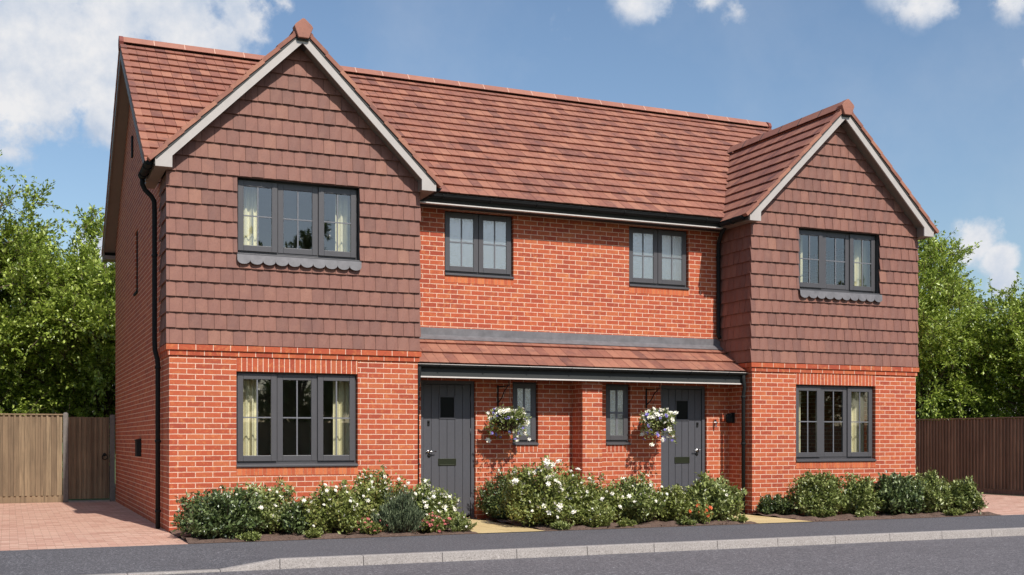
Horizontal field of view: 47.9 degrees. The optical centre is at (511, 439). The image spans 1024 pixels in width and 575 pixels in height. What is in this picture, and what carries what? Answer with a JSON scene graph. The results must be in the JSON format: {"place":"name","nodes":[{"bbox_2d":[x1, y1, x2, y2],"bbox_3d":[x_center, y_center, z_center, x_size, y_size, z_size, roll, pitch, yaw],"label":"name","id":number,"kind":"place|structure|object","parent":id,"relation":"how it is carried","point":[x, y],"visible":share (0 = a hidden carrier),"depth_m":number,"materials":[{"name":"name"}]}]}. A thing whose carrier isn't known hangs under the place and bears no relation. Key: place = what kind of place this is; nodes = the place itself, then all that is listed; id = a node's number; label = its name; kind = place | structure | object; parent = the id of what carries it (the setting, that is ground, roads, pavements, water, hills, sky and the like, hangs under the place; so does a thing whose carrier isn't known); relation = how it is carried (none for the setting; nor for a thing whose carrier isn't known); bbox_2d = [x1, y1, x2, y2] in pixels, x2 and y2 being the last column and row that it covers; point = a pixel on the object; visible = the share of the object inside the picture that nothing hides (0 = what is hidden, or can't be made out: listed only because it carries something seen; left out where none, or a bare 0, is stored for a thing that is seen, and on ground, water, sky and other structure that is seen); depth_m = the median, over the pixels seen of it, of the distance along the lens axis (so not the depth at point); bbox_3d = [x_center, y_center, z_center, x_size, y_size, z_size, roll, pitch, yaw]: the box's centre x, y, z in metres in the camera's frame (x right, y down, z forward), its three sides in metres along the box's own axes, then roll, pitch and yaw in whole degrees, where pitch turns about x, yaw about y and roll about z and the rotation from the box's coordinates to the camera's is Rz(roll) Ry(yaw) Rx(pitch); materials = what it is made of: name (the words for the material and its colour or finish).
{"place":"outdoors","nodes":[
{"label":"outdoors","id":0,"kind":"place"},
{"bbox_2d":[48,459,109,500],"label":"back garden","id":1,"kind":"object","parent":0,"point":[84,499],"depth_m":25.19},
{"bbox_2d":[5,303,62,480],"bbox_3d":[-13.970,-1.677,32.139,6.348,6.417,6.759,0,0,-24],"label":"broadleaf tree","id":2,"kind":"object","parent":1,"relation":"on","point":[38,395],"depth_m":32.25,"materials":[{"name":"green plant"}]},
{"bbox_2d":[0,149,110,427],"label":"broadleaf tree","id":3,"kind":"object","parent":1,"relation":"on","point":[15,234],"visible":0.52,"depth_m":26.19,"materials":[{"name":"green plant"}]},
{"bbox_2d":[0,203,114,491],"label":"broadleaf tree","id":4,"kind":"object","parent":1,"relation":"on","point":[86,304],"visible":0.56,"depth_m":26.02,"materials":[{"name":"green plant"}]},
{"bbox_2d":[920,315,1015,420],"bbox_3d":[13.091,-1.579,37.086,7.308,6.802,7.220,0,0,-24],"label":"broadleaf tree","id":5,"kind":"object","parent":1,"relation":"on","point":[966,408],"visible":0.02,"depth_m":35.58,"materials":[{"name":"green plant"}]},
{"bbox_2d":[916,204,1023,420],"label":"broadleaf tree","id":6,"kind":"object","parent":1,"relation":"on","point":[941,324],"visible":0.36,"depth_m":31.61,"materials":[{"name":"green plant"}]},
{"bbox_2d":[916,417,1023,495],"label":"timber fence","id":7,"kind":"object","parent":1,"relation":"on","point":[987,453],"visible":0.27,"depth_m":27.22,"materials":[{"name":"brown wood"}]},
{"bbox_2d":[0,500,188,550],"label":"driveway","id":8,"kind":"structure","parent":0,"point":[72,524],"depth_m":16.68,"materials":[{"name":"brick"}]},
{"bbox_2d":[0,412,67,502],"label":"timber fence","id":9,"kind":"object","parent":8,"relation":"on","point":[30,458],"visible":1,"depth_m":23.15,"materials":[{"name":"wood"}]},
{"bbox_2d":[68,415,114,500],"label":"garden gate","id":10,"kind":"structure","parent":9,"relation":"attached to","point":[88,457],"depth_m":23.61,"materials":[{"name":"wood"}]},
{"bbox_2d":[170,528,478,543],"bbox_3d":[-2.710,1.255,15.972,3.800,0.058,2.600,0,0,-24],"label":"bed","id":11,"kind":"object","parent":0,"point":[278,535],"visible":0.31,"depth_m":15.03,"materials":[{"name":"soil"}]},
{"bbox_2d":[170,483,268,543],"bbox_3d":[-3.749,0.938,14.892,1.242,0.758,1.165,0,0,-24],"label":"evergreen shrub","id":12,"kind":"object","parent":11,"relation":"on","point":[214,514],"visible":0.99,"depth_m":14.71,"materials":[{"name":"green plant"}]},
{"bbox_2d":[235,531,261,541],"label":"ground plant","id":13,"kind":"object","parent":11,"relation":"on","point":[252,536],"visible":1,"depth_m":14.40,"materials":[{"name":"green plant"}]},
{"bbox_2d":[227,477,296,533],"bbox_3d":[-3.371,0.890,15.555,1.214,0.792,1.155,0,0,-24],"label":"white flowering shrub","id":14,"kind":"object","parent":11,"relation":"on","point":[271,507],"visible":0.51,"depth_m":15.37,"materials":[{"name":"green plant"}]},
{"bbox_2d":[272,497,313,534],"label":"leafy shrub","id":15,"kind":"object","parent":11,"relation":"on","point":[289,523],"visible":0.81,"depth_m":15.21,"materials":[{"name":"green plant"}]},
{"bbox_2d":[305,527,323,538],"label":"ground plant","id":16,"kind":"object","parent":11,"relation":"on","point":[313,532],"visible":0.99,"depth_m":14.78,"materials":[{"name":"green plant"}]},
{"bbox_2d":[298,479,370,534],"bbox_3d":[-2.395,0.910,15.492,1.021,0.772,0.974,0,0,-24],"label":"white flowering shrub","id":17,"kind":"object","parent":11,"relation":"on","point":[335,511],"visible":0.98,"depth_m":15.30,"materials":[{"name":"green plant"}]},
{"bbox_2d":[353,517,387,534],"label":"pink flower clump","id":18,"kind":"object","parent":11,"relation":"on","point":[366,526],"visible":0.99,"depth_m":15.27,"materials":[{"name":"green plant"}]},
{"bbox_2d":[347,460,417,527],"bbox_3d":[-1.944,0.791,16.302,1.378,1.016,1.261,0,0,-24],"label":"white flowering shrub","id":19,"kind":"object","parent":11,"relation":"on","point":[369,490],"visible":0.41,"depth_m":16.08,"materials":[{"name":"green plant"}]},
{"bbox_2d":[369,488,426,532],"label":"silver shrub","id":20,"kind":"object","parent":11,"relation":"on","point":[401,513],"visible":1,"depth_m":15.29,"materials":[{"name":"green plant"}]},
{"bbox_2d":[417,512,450,532],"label":"pink flower clump","id":21,"kind":"object","parent":11,"relation":"on","point":[435,523],"visible":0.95,"depth_m":15.55,"materials":[{"name":"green plant"}]},
{"bbox_2d":[406,478,463,527],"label":"white rose bush","id":22,"kind":"object","parent":11,"relation":"on","point":[439,503],"visible":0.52,"depth_m":16.07,"materials":[{"name":"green plant"}]},
{"bbox_2d":[446,512,477,531],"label":"perennial","id":23,"kind":"object","parent":11,"relation":"on","point":[458,524],"visible":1,"depth_m":15.61,"materials":[{"name":"green plant"}]},
{"bbox_2d":[468,519,543,532],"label":"path","id":24,"kind":"structure","parent":0,"point":[482,526],"depth_m":16.36,"materials":[{"name":"beige stone"}]},
{"bbox_2d":[0,514,1023,574],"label":"pavement","id":25,"kind":"structure","parent":0,"point":[103,560],"depth_m":13.96,"materials":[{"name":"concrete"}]},
{"bbox_2d":[0,0,1023,416],"label":"sky","id":26,"kind":"structure","parent":0,"point":[937,86],"materials":[{"name":"blue"}]},
{"bbox_2d":[101,18,938,532],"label":"semi detached house","id":27,"kind":"structure","parent":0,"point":[327,268],"depth_m":19.13,"materials":[{"name":"red brick"}]},
{"bbox_2d":[133,230,137,295],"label":"window","id":28,"kind":"structure","parent":27,"relation":"in","point":[135,293],"depth_m":19.96,"materials":[{"name":"black plastic"}]},
{"bbox_2d":[236,372,357,466],"bbox_3d":[-3.094,-0.259,16.663,2.073,1.544,0.433,0,0,-24],"label":"window","id":29,"kind":"structure","parent":27,"relation":"in","point":[344,385],"depth_m":16.57,"materials":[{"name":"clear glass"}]},
{"bbox_2d":[237,179,359,260],"bbox_3d":[-3.079,-3.107,16.669,2.086,1.297,0.432,0,0,-24],"label":"window","id":30,"kind":"structure","parent":27,"relation":"in","point":[345,222],"depth_m":16.59,"materials":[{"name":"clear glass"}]},
{"bbox_2d":[421,380,475,518],"bbox_3d":[-1.020,0.185,18.207,0.914,2.223,0.160,0,0,-24],"label":"front door","id":31,"kind":"structure","parent":27,"relation":"in","point":[447,411],"depth_m":18.24,"materials":[{"name":"paint"}]},
{"bbox_2d":[445,211,513,278],"bbox_3d":[-0.547,-3.139,18.673,1.198,1.037,0.175,0,0,-24],"label":"window","id":32,"kind":"structure","parent":27,"relation":"in","point":[476,245],"depth_m":18.67,"materials":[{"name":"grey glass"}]},
{"bbox_2d":[485,384,531,442],"bbox_3d":[-0.080,-0.428,18.134,0.799,0.975,0.735,0,0,-24],"label":"hanging basket","id":33,"kind":"object","parent":27,"relation":"hanging from","point":[508,419],"visible":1,"depth_m":18.01,"materials":[{"name":"white plant"}]},
{"bbox_2d":[513,382,538,444],"bbox_3d":[0.196,-0.416,18.744,0.453,1.022,0.170,0,0,-24],"label":"window","id":34,"kind":"structure","parent":27,"relation":"in","point":[524,393],"depth_m":18.76,"materials":[{"name":"grey glass"}]},
{"bbox_2d":[606,384,630,444],"bbox_3d":[1.764,-0.416,19.430,0.466,1.022,0.170,0,0,-24],"label":"window","id":35,"kind":"structure","parent":27,"relation":"in","point":[616,394],"depth_m":19.42,"materials":[{"name":"grey glass"}]},
{"bbox_2d":[638,385,677,445],"bbox_3d":[2.428,-0.398,19.199,0.712,1.033,0.764,0,0,-24],"label":"hanging basket","id":36,"kind":"object","parent":27,"relation":"hanging from","point":[658,421],"visible":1,"depth_m":19.09,"materials":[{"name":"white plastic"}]},
{"bbox_2d":[629,227,689,289],"bbox_3d":[2.529,-3.139,20.018,1.194,1.037,0.175,0,0,-24],"label":"window","id":37,"kind":"structure","parent":27,"relation":"in","point":[657,257],"depth_m":20.00,"materials":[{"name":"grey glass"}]},
{"bbox_2d":[661,385,704,490],"bbox_3d":[2.952,0.185,19.943,0.914,2.223,0.160,0,0,-24],"label":"front door","id":38,"kind":"structure","parent":27,"relation":"in","point":[679,462],"depth_m":19.98,"materials":[{"name":"paint"}]},
{"bbox_2d":[796,385,876,461],"bbox_3d":[5.683,-0.259,20.501,2.067,1.544,0.434,0,0,-24],"label":"window","id":39,"kind":"structure","parent":27,"relation":"in","point":[852,397],"depth_m":20.48,"materials":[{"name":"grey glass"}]},
{"bbox_2d":[798,229,879,294],"bbox_3d":[5.741,-3.107,20.527,2.097,1.297,0.434,0,0,-24],"label":"window","id":40,"kind":"structure","parent":27,"relation":"in","point":[855,261],"depth_m":20.53,"materials":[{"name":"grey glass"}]},
{"bbox_2d":[62,443,1018,574],"bbox_3d":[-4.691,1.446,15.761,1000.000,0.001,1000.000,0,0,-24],"label":"ground","id":41,"kind":"structure","parent":0,"point":[543,531],"depth_m":18.45,"materials":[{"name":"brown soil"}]},
{"bbox_2d":[91,527,1023,574],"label":"kerb","id":42,"kind":"structure","parent":41,"relation":"on","point":[367,559],"depth_m":13.66,"materials":[{"name":"concrete"}]},
{"bbox_2d":[928,272,1023,418],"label":"broadleaf tree","id":43,"kind":"object","parent":41,"relation":"on","point":[1011,321],"visible":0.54,"depth_m":31.69,"materials":[{"name":"green plant"}]},
{"bbox_2d":[163,535,1023,574],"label":"road","id":44,"kind":"structure","parent":0,"point":[1002,555],"depth_m":12.75,"materials":[{"name":"grey asphalt"}]},
{"bbox_2d":[479,517,758,530],"bbox_3d":[1.578,1.254,17.848,3.560,0.058,2.600,0,0,-24],"label":"bed","id":45,"kind":"object","parent":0,"point":[647,524],"visible":0.31,"depth_m":16.98,"materials":[{"name":"soil"}]},
{"bbox_2d":[474,468,513,519],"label":"evergreen shrub","id":46,"kind":"object","parent":45,"relation":"on","point":[489,500],"visible":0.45,"depth_m":17.97,"materials":[{"name":"green plant"}]},
{"bbox_2d":[491,455,595,525],"bbox_3d":[0.508,0.765,16.944,1.569,1.088,1.462,0,0,-24],"label":"white rose bush","id":47,"kind":"object","parent":45,"relation":"on","point":[545,496],"visible":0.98,"depth_m":16.66,"materials":[{"name":"green plant"}]},
{"bbox_2d":[550,520,572,529],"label":"ground plant","id":48,"kind":"object","parent":45,"relation":"on","point":[557,524],"visible":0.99,"depth_m":16.14,"materials":[{"name":"green plant"}]},
{"bbox_2d":[566,472,623,524],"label":"white rose bush","id":49,"kind":"object","parent":45,"relation":"on","point":[601,495],"visible":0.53,"depth_m":17.09,"materials":[{"name":"green plant"}]},
{"bbox_2d":[577,500,615,527],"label":"leafy shrub","id":50,"kind":"object","parent":45,"relation":"on","point":[593,517],"visible":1,"depth_m":16.55,"materials":[{"name":"green plant"}]},
{"bbox_2d":[617,517,637,526],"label":"ground plant","id":51,"kind":"object","parent":45,"relation":"on","point":[623,522],"visible":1,"depth_m":16.62,"materials":[{"name":"green plant"}]},
{"bbox_2d":[602,471,667,523],"bbox_3d":[1.831,0.882,17.433,1.285,0.847,1.007,0,0,-24],"label":"white flowering shrub","id":52,"kind":"object","parent":45,"relation":"on","point":[641,500],"visible":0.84,"depth_m":17.26,"materials":[{"name":"green plant"}]},
{"bbox_2d":[648,481,693,521],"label":"white flowering shrub","id":53,"kind":"object","parent":45,"relation":"on","point":[678,504],"visible":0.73,"depth_m":17.56,"materials":[{"name":"green plant"}]},
{"bbox_2d":[675,514,698,524],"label":"ground plant","id":54,"kind":"object","parent":45,"relation":"on","point":[683,520],"visible":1,"depth_m":16.95,"materials":[{"name":"green plant"}]},
{"bbox_2d":[689,499,713,523],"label":"orange flower clump","id":55,"kind":"object","parent":45,"relation":"on","point":[697,512],"visible":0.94,"depth_m":17.23,"materials":[{"name":"green plant"}]},
{"bbox_2d":[683,470,747,520],"bbox_3d":[3.145,0.898,17.872,1.066,0.820,0.944,0,0,0],"label":"leafy shrub","id":56,"kind":"object","parent":45,"relation":"on","point":[721,497],"visible":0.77,"depth_m":17.71,"materials":[{"name":"green plant"}]},
{"bbox_2d":[729,513,747,522],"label":"ground plant","id":57,"kind":"object","parent":45,"relation":"on","point":[742,518],"visible":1,"depth_m":17.45,"materials":[{"name":"green plant"}]},
{"bbox_2d":[734,514,810,522],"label":"path","id":58,"kind":"structure","parent":0,"point":[758,519],"depth_m":18.20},
{"bbox_2d":[740,511,999,521],"bbox_3d":[6.005,1.254,19.592,3.930,0.058,2.250,0,0,-24],"label":"bed","id":59,"kind":"object","parent":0,"point":[839,517],"visible":0.38,"depth_m":18.80,"materials":[{"name":"soil"}]},
{"bbox_2d":[213,511,986,541],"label":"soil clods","id":60,"kind":"object","parent":59,"relation":"on","point":[651,525],"visible":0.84,"depth_m":17.16,"materials":[{"name":"brown soil"}]},
{"bbox_2d":[756,493,800,516],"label":"leafy shrub","id":61,"kind":"object","parent":59,"relation":"on","point":[777,504],"visible":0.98,"depth_m":19.25,"materials":[{"name":"green plant"}]},
{"bbox_2d":[783,469,849,514],"bbox_3d":[5.096,0.893,19.241,1.083,0.841,1.159,0,0,35],"label":"leafy shrub","id":62,"kind":"object","parent":59,"relation":"on","point":[818,489],"visible":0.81,"depth_m":18.98,"materials":[{"name":"green plant"}]},
{"bbox_2d":[806,503,835,517],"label":"leafy shrub","id":63,"kind":"object","parent":59,"relation":"on","point":[820,511],"visible":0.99,"depth_m":18.41,"materials":[{"name":"green plant"}]},
{"bbox_2d":[835,472,885,514],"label":"leafy shrub","id":64,"kind":"object","parent":59,"relation":"on","point":[861,496],"visible":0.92,"depth_m":19.10,"materials":[{"name":"green plant"}]},
{"bbox_2d":[855,509,876,516],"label":"ground plant","id":65,"kind":"object","parent":59,"relation":"on","point":[867,512],"visible":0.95,"depth_m":18.61,"materials":[{"name":"green plant"}]},
{"bbox_2d":[873,470,926,514],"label":"leafy shrub","id":66,"kind":"object","parent":59,"relation":"on","point":[899,494],"visible":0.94,"depth_m":19.07,"materials":[{"name":"green plant"}]},
{"bbox_2d":[908,467,953,512],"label":"leafy shrub","id":67,"kind":"object","parent":59,"relation":"on","point":[932,486],"visible":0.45,"depth_m":19.51,"materials":[{"name":"green plant"}]},
{"bbox_2d":[943,508,965,515],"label":"ground plant","id":68,"kind":"object","parent":59,"relation":"on","point":[954,511],"visible":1,"depth_m":19.10,"materials":[{"name":"green plant"}]},
{"bbox_2d":[935,475,988,514],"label":"leafy shrub","id":69,"kind":"object","parent":59,"relation":"on","point":[967,498],"visible":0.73,"depth_m":19.58,"materials":[{"name":"green plant"}]},
{"bbox_2d":[973,494,1023,514],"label":"driveway","id":70,"kind":"structure","parent":0,"point":[1006,504],"depth_m":22.56,"materials":[{"name":"brick"}]}
]}

